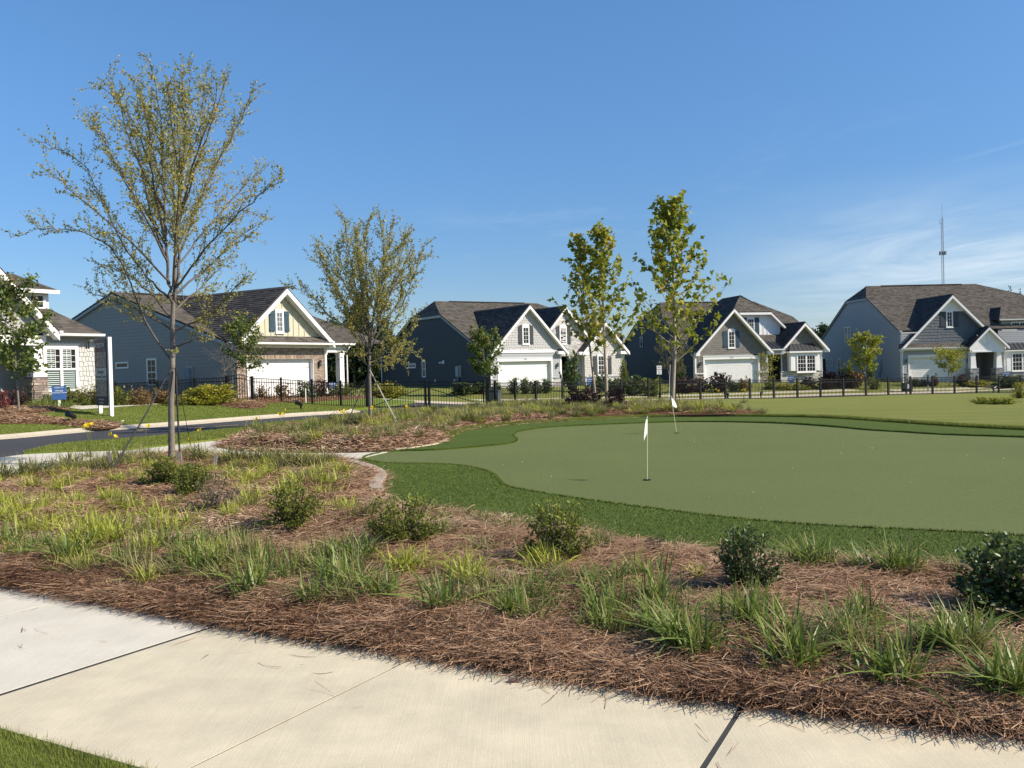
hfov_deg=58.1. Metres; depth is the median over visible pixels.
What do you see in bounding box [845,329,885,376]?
maple tree
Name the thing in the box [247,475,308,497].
grass clump
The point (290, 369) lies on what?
garage door
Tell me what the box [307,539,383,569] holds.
grass clump
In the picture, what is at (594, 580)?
grass clump
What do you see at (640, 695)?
pine straw
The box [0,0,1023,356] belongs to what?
sky
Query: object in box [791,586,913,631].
grass clump
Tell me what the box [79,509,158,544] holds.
grass clump
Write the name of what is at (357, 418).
shrub
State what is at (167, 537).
grass clump
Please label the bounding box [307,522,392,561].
grass clump
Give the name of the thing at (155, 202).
elm tree
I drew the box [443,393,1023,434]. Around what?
lawn
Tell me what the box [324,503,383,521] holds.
grass clump
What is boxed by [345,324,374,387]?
woodland tree
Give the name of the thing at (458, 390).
shrub
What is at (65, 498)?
grass clump
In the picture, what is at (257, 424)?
daylily
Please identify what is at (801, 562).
grass clump
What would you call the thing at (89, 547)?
grass clump
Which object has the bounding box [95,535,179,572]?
grass clump
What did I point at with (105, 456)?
grass clump
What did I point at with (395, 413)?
shrub
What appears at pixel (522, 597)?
grass clump
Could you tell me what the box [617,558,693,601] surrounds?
grass clump
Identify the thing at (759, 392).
sidewalk
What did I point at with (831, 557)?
grass clump
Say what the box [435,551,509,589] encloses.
grass clump
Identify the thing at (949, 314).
window
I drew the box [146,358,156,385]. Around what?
window
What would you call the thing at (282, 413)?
daylily
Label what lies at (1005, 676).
grass clump
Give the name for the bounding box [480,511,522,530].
grass clump
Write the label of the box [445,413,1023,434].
grass
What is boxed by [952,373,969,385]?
shrub
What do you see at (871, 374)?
arborvitae
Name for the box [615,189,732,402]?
sycamore tree
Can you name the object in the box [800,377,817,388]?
shrub
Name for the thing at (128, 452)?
grass clump
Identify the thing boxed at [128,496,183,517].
grass clump
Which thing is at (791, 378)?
yard sign
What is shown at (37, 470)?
grass clump
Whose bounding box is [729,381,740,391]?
shrub
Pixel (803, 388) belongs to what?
shrub
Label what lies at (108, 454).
stake
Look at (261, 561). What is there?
grass clump
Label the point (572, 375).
shrub
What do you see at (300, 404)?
spotlight
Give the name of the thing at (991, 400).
shrub
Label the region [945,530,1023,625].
azalea
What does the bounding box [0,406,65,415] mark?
mulch patch
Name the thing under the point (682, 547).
pine straw
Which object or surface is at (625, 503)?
turf nap
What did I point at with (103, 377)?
banner sign
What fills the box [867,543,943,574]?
grass clump
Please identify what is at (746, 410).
pine straw
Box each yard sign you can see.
[52,386,66,405]
[788,376,793,384]
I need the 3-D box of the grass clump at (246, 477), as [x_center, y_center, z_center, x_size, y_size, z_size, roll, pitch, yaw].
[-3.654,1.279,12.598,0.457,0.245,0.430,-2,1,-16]
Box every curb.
[0,409,359,438]
[393,388,1023,404]
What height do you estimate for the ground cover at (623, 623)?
0.216 m
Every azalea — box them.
[133,451,192,487]
[170,461,211,497]
[179,471,245,512]
[254,476,324,530]
[355,491,447,543]
[512,497,597,559]
[711,520,787,590]
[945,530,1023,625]
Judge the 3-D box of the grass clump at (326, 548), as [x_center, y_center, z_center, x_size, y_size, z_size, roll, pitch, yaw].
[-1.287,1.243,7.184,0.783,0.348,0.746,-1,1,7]
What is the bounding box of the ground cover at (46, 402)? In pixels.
[23,394,80,407]
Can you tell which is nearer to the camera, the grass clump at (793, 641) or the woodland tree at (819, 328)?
the grass clump at (793, 641)
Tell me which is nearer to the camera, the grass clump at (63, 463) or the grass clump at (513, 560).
the grass clump at (513, 560)
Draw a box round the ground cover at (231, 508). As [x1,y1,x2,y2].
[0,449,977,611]
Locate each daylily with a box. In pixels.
[79,422,101,456]
[108,431,125,453]
[133,424,159,452]
[182,436,193,452]
[251,417,269,430]
[278,408,285,427]
[337,408,345,422]
[739,388,749,402]
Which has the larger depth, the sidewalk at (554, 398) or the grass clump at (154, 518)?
the sidewalk at (554, 398)
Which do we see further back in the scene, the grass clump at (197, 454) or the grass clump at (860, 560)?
the grass clump at (197, 454)
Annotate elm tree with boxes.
[1,51,286,458]
[280,203,438,417]
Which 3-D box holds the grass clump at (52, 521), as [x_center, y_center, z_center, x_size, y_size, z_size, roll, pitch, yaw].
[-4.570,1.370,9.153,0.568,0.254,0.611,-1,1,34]
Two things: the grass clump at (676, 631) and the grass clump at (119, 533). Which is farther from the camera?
the grass clump at (119, 533)
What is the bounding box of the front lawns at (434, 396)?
[350,375,1022,401]
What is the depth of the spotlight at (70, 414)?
30.42 m
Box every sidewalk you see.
[0,585,1023,767]
[468,396,647,400]
[654,389,858,396]
[890,386,1000,390]
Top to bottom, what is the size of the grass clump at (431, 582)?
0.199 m
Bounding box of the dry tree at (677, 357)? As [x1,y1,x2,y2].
[652,339,688,387]
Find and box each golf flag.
[643,417,650,480]
[671,396,677,432]
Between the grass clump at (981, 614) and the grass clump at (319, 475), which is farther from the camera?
the grass clump at (319, 475)
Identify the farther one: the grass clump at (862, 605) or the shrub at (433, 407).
the shrub at (433, 407)
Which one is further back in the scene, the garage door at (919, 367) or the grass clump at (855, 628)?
the garage door at (919, 367)
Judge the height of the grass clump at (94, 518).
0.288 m
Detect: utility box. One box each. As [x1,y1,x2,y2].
[484,389,497,402]
[903,383,912,391]
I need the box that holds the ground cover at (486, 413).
[235,404,559,444]
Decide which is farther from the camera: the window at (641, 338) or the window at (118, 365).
the window at (641, 338)
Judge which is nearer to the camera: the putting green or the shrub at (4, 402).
the putting green
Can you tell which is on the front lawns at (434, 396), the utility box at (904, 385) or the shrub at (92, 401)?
the utility box at (904, 385)
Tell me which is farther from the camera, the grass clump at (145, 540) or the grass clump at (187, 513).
the grass clump at (187, 513)
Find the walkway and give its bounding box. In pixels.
[0,440,386,474]
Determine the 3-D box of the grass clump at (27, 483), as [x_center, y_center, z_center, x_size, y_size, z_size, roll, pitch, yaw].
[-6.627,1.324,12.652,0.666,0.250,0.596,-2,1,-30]
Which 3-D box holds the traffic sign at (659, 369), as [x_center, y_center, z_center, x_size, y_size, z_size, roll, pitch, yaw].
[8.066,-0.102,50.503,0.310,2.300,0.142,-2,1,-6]
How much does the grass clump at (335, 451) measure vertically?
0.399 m
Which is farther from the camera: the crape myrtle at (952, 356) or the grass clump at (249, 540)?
the crape myrtle at (952, 356)
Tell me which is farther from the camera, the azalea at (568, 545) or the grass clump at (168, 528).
the grass clump at (168, 528)
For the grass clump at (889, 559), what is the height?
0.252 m
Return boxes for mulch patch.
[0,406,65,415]
[0,417,120,429]
[81,400,267,408]
[245,396,363,402]
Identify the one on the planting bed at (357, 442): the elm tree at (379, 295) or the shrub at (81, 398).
the elm tree at (379, 295)
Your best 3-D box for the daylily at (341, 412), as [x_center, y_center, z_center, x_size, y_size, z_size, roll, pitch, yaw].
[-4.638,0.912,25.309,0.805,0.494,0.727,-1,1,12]
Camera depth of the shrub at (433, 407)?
27.85 m
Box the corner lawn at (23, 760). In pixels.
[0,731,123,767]
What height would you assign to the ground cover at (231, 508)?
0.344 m
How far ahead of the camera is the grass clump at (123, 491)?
11.62 m
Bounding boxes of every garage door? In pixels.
[247,359,309,396]
[499,361,548,387]
[705,359,756,383]
[910,357,962,381]
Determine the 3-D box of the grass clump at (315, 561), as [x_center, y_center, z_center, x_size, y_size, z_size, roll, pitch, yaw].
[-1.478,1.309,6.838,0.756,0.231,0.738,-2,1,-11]
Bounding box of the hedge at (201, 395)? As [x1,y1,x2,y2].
[175,383,245,404]
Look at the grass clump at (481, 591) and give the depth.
5.94 m
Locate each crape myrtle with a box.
[750,352,778,381]
[930,345,971,386]
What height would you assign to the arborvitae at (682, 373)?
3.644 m
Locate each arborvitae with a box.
[617,355,628,380]
[676,350,686,381]
[867,365,875,381]
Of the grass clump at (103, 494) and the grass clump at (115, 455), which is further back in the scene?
the grass clump at (115, 455)
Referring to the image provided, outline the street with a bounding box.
[397,393,965,406]
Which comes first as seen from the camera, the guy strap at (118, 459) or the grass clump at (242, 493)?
the grass clump at (242, 493)
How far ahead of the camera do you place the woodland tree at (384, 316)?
119.61 m
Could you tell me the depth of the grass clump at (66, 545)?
7.58 m
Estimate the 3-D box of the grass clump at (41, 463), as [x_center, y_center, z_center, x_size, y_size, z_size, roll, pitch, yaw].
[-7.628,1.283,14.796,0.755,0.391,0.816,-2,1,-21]
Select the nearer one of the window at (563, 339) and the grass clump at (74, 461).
the grass clump at (74, 461)
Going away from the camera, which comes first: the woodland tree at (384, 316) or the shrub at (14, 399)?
the shrub at (14, 399)
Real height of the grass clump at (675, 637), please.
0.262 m
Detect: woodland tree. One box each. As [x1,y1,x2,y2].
[325,345,350,383]
[326,345,373,385]
[327,345,356,381]
[335,310,370,387]
[343,300,379,373]
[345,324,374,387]
[359,328,386,383]
[364,333,393,384]
[373,315,394,334]
[373,324,386,332]
[815,322,827,337]
[817,324,827,349]
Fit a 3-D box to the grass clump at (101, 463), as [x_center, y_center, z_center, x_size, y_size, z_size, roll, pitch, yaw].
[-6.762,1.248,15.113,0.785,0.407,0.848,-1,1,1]
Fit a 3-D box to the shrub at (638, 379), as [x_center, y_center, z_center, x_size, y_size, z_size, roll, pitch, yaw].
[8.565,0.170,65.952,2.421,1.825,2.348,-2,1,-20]
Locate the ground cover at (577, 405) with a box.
[445,396,770,416]
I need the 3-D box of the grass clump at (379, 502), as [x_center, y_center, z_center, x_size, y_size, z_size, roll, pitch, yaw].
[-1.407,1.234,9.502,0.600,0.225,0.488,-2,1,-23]
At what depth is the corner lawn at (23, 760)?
3.89 m
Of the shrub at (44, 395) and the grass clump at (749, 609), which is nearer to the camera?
the grass clump at (749, 609)
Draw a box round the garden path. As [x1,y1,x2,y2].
[12,403,155,415]
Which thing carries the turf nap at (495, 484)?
on the fringe turf
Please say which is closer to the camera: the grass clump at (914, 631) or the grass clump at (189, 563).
the grass clump at (914, 631)
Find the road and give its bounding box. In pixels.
[0,405,461,457]
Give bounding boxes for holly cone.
[840,361,854,377]
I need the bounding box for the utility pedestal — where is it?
[498,390,500,401]
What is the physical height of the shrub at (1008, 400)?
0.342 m
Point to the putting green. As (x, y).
(810, 474)
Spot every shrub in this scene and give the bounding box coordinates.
[0,389,10,406]
[6,387,32,405]
[39,393,61,404]
[61,387,77,403]
[66,385,92,405]
[81,383,95,404]
[108,386,133,405]
[123,385,150,404]
[142,388,153,403]
[150,387,178,403]
[162,394,186,405]
[255,383,273,398]
[270,382,293,398]
[294,381,320,397]
[313,378,337,396]
[318,411,344,425]
[325,383,359,396]
[343,413,365,424]
[361,380,409,397]
[389,411,406,419]
[426,404,440,415]
[449,382,479,394]
[471,382,489,393]
[489,380,501,390]
[506,377,520,393]
[520,377,532,393]
[530,379,542,393]
[539,378,553,392]
[559,350,582,390]
[561,386,605,405]
[586,372,608,390]
[598,378,626,393]
[602,385,627,406]
[622,374,646,395]
[639,377,664,396]
[642,535,670,550]
[667,377,698,392]
[689,377,711,391]
[709,372,731,392]
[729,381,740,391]
[739,376,747,390]
[763,381,775,389]
[775,383,793,389]
[791,383,810,389]
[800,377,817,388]
[817,370,843,388]
[837,371,855,388]
[849,368,864,387]
[867,377,879,388]
[908,378,920,385]
[916,379,929,386]
[929,375,939,385]
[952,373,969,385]
[966,380,987,386]
[968,395,990,403]
[980,396,1002,404]
[990,374,1023,386]
[995,396,1020,403]
[1009,382,1023,397]
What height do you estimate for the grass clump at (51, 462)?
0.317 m
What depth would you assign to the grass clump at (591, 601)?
5.56 m
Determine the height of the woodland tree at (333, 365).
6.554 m
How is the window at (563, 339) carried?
in the house at (540, 343)
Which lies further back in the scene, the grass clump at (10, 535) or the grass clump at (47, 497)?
the grass clump at (47, 497)
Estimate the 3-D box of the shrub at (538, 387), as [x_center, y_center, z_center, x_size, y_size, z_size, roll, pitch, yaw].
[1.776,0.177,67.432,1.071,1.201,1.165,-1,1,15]
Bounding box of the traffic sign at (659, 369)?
[656,361,661,398]
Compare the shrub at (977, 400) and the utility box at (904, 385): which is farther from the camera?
the utility box at (904, 385)
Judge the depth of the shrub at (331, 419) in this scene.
23.61 m
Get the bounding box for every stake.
[106,451,111,464]
[177,453,181,463]
[213,454,217,466]
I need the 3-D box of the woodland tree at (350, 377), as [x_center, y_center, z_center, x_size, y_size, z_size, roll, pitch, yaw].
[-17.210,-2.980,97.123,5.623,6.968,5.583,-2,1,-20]
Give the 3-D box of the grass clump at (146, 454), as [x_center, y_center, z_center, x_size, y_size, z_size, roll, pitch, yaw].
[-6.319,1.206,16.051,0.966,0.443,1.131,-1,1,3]
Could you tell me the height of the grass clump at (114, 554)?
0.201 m
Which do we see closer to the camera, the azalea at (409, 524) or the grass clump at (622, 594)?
the grass clump at (622, 594)
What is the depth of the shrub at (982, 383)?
76.72 m
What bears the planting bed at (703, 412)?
on the lawn at (954, 408)
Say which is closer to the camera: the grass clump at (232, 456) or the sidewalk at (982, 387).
the grass clump at (232, 456)
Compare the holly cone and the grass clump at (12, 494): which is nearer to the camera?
the grass clump at (12, 494)
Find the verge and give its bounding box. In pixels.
[23,432,233,453]
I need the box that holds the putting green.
[366,422,1023,534]
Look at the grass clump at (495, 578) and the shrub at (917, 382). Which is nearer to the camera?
the grass clump at (495, 578)
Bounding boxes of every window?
[28,293,45,308]
[43,343,80,391]
[115,362,128,368]
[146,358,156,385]
[274,309,284,333]
[408,363,415,367]
[422,361,425,376]
[522,324,529,344]
[559,324,567,344]
[597,354,607,375]
[640,337,642,346]
[728,328,735,348]
[747,316,754,329]
[796,354,816,372]
[837,358,840,375]
[844,327,850,342]
[946,311,953,327]
[1011,321,1023,324]
[1011,353,1023,371]
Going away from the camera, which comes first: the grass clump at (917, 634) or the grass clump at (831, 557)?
the grass clump at (917, 634)
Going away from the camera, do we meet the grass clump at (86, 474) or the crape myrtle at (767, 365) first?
the grass clump at (86, 474)
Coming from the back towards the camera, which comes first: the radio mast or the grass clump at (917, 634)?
the radio mast
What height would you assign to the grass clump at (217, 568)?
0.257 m
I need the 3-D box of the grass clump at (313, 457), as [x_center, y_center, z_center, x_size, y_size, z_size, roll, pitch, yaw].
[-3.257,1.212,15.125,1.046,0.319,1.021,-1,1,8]
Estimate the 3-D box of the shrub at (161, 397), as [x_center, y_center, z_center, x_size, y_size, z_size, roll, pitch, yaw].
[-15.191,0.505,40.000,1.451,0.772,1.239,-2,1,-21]
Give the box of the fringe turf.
[359,416,1023,567]
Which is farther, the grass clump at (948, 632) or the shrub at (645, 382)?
the shrub at (645, 382)
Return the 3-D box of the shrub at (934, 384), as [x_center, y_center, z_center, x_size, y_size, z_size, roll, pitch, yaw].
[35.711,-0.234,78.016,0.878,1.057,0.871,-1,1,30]
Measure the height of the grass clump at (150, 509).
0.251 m
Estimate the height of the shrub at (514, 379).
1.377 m
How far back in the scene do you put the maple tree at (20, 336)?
32.87 m
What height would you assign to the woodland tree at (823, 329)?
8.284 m
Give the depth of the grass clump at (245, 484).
12.15 m
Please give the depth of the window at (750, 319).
84.37 m
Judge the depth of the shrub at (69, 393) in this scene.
37.38 m
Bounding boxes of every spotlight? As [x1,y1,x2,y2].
[65,411,76,420]
[295,400,302,408]
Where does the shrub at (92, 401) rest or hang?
on the lawn at (376, 401)
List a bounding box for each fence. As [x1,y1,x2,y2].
[113,374,366,406]
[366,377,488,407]
[494,375,1023,401]
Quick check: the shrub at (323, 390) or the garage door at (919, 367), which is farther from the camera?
the garage door at (919, 367)
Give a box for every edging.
[345,459,386,490]
[394,416,747,449]
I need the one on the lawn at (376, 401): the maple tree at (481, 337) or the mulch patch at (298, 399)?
the mulch patch at (298, 399)
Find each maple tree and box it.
[0,268,55,409]
[218,309,268,400]
[465,325,504,388]
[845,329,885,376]
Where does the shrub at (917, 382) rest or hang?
on the front lawns at (434, 396)
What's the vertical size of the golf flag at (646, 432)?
0.909 m
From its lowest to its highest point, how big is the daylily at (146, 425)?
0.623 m
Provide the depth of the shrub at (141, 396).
38.47 m
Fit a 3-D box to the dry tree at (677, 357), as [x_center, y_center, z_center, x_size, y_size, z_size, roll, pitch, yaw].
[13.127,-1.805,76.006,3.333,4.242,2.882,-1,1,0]
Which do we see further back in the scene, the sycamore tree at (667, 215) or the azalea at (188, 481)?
the sycamore tree at (667, 215)
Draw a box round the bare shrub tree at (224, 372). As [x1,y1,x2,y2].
[201,339,262,397]
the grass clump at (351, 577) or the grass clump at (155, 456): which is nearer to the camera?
the grass clump at (351, 577)
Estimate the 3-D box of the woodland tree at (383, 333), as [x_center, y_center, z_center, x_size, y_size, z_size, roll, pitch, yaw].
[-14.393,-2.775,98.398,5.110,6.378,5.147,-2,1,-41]
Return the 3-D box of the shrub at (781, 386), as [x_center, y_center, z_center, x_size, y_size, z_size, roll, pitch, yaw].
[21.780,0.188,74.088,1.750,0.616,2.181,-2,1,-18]
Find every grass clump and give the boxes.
[0,452,43,478]
[0,454,53,476]
[0,487,28,504]
[0,502,28,520]
[0,512,40,545]
[0,512,49,534]
[0,522,34,534]
[1,492,64,514]
[1,505,35,525]
[1,522,132,561]
[1,535,43,553]
[2,495,44,509]
[3,527,57,547]
[3,531,52,559]
[6,489,28,499]
[9,473,50,488]
[13,455,57,473]
[15,455,66,475]
[18,504,84,522]
[21,510,76,532]
[22,489,61,506]
[26,548,113,574]
[28,452,93,470]
[28,527,65,545]
[33,514,89,532]
[38,458,62,470]
[38,473,82,490]
[43,449,106,469]
[43,471,88,485]
[43,508,89,521]
[51,447,89,463]
[51,487,82,503]
[59,538,107,557]
[62,487,94,501]
[62,511,136,531]
[63,494,102,513]
[64,503,110,522]
[65,510,121,536]
[66,518,121,544]
[67,464,109,479]
[68,451,123,471]
[79,447,150,467]
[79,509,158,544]
[81,483,124,501]
[81,533,159,560]
[86,541,154,565]
[94,447,143,463]
[94,505,135,520]
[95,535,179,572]
[95,551,208,589]
[101,495,161,509]
[103,467,133,480]
[103,481,153,496]
[111,487,142,500]
[115,444,145,459]
[116,512,160,536]
[122,501,171,520]
[123,518,192,549]
[123,528,163,553]
[124,440,175,461]
[124,447,154,461]
[124,508,179,532]
[127,553,203,579]
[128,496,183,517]
[133,451,174,460]
[135,518,183,537]
[147,531,212,565]
[148,514,207,533]
[151,503,236,524]
[159,537,263,575]
[172,442,214,461]
[172,442,234,459]
[176,532,248,571]
[178,521,233,544]
[178,549,273,588]
[180,527,217,545]
[181,521,221,538]
[186,441,239,460]
[195,531,276,564]
[199,439,261,463]
[199,529,247,554]
[199,539,297,591]
[202,523,249,542]
[211,569,294,601]
[214,516,267,545]
[218,444,254,459]
[218,544,292,573]
[222,528,282,557]
[224,529,299,567]
[225,477,260,488]
[226,440,281,460]
[231,469,260,483]
[235,482,274,500]
[238,463,273,477]
[239,438,306,460]
[247,443,276,459]
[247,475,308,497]
[254,473,290,487]
[257,459,300,474]
[257,556,313,582]
[266,443,318,466]
[268,447,299,463]
[270,546,341,573]
[272,561,358,593]
[273,466,312,479]
[274,537,319,574]
[276,563,367,604]
[277,475,311,490]
[279,448,330,467]
[283,448,331,465]
[285,469,310,482]
[287,543,375,584]
[290,460,334,473]
[291,524,369,562]
[298,547,359,582]
[299,466,336,483]
[300,543,392,590]
[303,477,350,493]
[305,522,390,562]
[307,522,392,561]
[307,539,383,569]
[307,575,376,604]
[311,444,356,462]
[313,560,400,603]
[321,458,368,473]
[323,556,423,592]
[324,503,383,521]
[326,563,442,600]
[328,466,352,478]
[341,532,394,557]
[345,493,386,517]
[356,492,401,513]
[365,558,516,619]
[370,541,432,576]
[381,550,449,575]
[395,541,465,568]
[402,566,478,596]
[416,504,472,519]
[417,497,456,512]
[420,516,459,538]
[423,512,474,534]
[426,552,485,583]
[427,542,501,574]
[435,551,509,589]
[436,563,547,611]
[444,527,517,551]
[452,557,534,589]
[458,570,542,618]
[462,566,574,603]
[463,507,488,520]
[469,507,512,524]
[478,582,535,617]
[479,551,584,592]
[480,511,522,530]
[495,540,569,568]
[496,512,537,529]
[497,586,585,629]
[508,574,583,603]
[512,535,567,561]
[515,544,585,571]
[554,561,636,592]
[564,576,637,621]
[565,589,628,634]
[572,554,640,586]
[576,526,622,548]
[577,519,625,542]
[579,566,645,610]
[599,542,675,581]
[600,594,681,630]
[601,580,725,619]
[602,592,728,645]
[610,602,761,664]
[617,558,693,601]
[622,560,692,609]
[626,598,714,642]
[649,606,742,660]
[651,596,752,653]
[710,574,782,629]
[712,571,800,627]
[713,603,887,670]
[733,590,846,642]
[739,596,868,675]
[756,535,838,568]
[768,531,829,563]
[769,526,863,565]
[779,597,904,640]
[790,538,859,569]
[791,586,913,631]
[805,599,900,655]
[808,611,969,714]
[809,578,905,629]
[822,617,925,669]
[825,538,921,574]
[833,627,940,682]
[850,537,940,573]
[863,526,927,571]
[864,616,963,651]
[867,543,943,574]
[871,592,1011,652]
[881,604,1018,656]
[881,609,1021,654]
[888,616,946,641]
[898,616,1023,697]
[903,600,1023,649]
[904,611,1022,662]
[906,600,1022,636]
[937,633,1023,699]
[956,628,1023,699]
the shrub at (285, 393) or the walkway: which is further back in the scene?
the shrub at (285, 393)
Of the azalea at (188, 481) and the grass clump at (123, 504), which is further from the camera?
the azalea at (188, 481)
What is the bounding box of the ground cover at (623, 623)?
[559,581,775,635]
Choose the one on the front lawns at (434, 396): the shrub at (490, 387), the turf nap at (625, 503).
the shrub at (490, 387)
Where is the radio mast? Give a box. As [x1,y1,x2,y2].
[939,218,945,281]
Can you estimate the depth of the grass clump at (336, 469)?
13.78 m
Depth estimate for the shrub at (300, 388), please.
48.88 m
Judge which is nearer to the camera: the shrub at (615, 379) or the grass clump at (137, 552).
the grass clump at (137, 552)
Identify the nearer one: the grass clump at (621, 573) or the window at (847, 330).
the grass clump at (621, 573)
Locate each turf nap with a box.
[358,458,1023,571]
[362,420,1023,535]
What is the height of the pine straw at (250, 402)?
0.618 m
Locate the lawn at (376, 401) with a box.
[0,396,414,434]
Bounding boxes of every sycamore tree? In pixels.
[547,218,653,398]
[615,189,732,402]
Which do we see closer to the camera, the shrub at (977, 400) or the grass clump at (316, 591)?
the grass clump at (316, 591)
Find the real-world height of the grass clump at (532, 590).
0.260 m
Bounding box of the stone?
[507,678,521,682]
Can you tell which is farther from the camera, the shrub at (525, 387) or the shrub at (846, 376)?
the shrub at (846, 376)
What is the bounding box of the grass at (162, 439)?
[23,418,328,451]
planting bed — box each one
[217,415,552,452]
[513,403,764,417]
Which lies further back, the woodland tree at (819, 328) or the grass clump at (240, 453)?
the woodland tree at (819, 328)
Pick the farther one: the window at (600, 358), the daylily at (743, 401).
the window at (600, 358)
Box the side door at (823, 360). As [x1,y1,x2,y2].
[822,359,825,374]
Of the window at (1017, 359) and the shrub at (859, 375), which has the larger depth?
the window at (1017, 359)
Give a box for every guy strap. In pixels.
[113,368,171,468]
[175,366,190,444]
[175,368,180,452]
[345,371,369,425]
[370,371,396,421]
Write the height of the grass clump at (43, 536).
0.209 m
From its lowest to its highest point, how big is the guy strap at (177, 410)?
1.724 m
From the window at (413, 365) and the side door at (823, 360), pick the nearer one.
the window at (413, 365)
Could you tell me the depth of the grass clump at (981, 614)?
4.99 m
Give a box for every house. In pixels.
[0,267,104,404]
[72,286,384,398]
[379,301,629,387]
[623,295,829,383]
[821,284,1023,382]
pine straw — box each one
[0,404,73,414]
[0,412,123,427]
[0,448,536,532]
[0,449,1023,750]
[0,536,1023,742]
[0,585,1023,766]
[68,397,270,408]
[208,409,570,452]
[239,395,375,402]
[483,402,769,416]
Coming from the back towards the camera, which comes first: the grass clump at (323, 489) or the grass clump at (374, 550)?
the grass clump at (323, 489)
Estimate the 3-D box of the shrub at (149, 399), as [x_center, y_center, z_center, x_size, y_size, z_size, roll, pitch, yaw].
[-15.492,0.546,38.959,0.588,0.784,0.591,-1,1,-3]
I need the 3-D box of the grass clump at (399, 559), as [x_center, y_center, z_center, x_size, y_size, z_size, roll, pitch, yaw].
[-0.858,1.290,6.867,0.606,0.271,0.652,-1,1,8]
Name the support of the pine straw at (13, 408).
on the mulch patch at (18, 412)
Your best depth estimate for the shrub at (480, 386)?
66.91 m
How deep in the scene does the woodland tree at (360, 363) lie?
94.48 m
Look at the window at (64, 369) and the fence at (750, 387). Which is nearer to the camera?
the window at (64, 369)
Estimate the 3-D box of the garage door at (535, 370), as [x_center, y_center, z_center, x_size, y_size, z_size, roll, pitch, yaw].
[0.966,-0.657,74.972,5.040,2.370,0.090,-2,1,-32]
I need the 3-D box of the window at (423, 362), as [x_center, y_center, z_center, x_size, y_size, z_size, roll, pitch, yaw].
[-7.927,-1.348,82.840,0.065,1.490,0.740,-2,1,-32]
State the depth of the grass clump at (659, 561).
6.49 m
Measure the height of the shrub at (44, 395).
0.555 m
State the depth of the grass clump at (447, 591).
5.78 m
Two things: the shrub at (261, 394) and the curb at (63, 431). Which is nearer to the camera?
the curb at (63, 431)
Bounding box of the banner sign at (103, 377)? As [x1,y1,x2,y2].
[94,337,113,415]

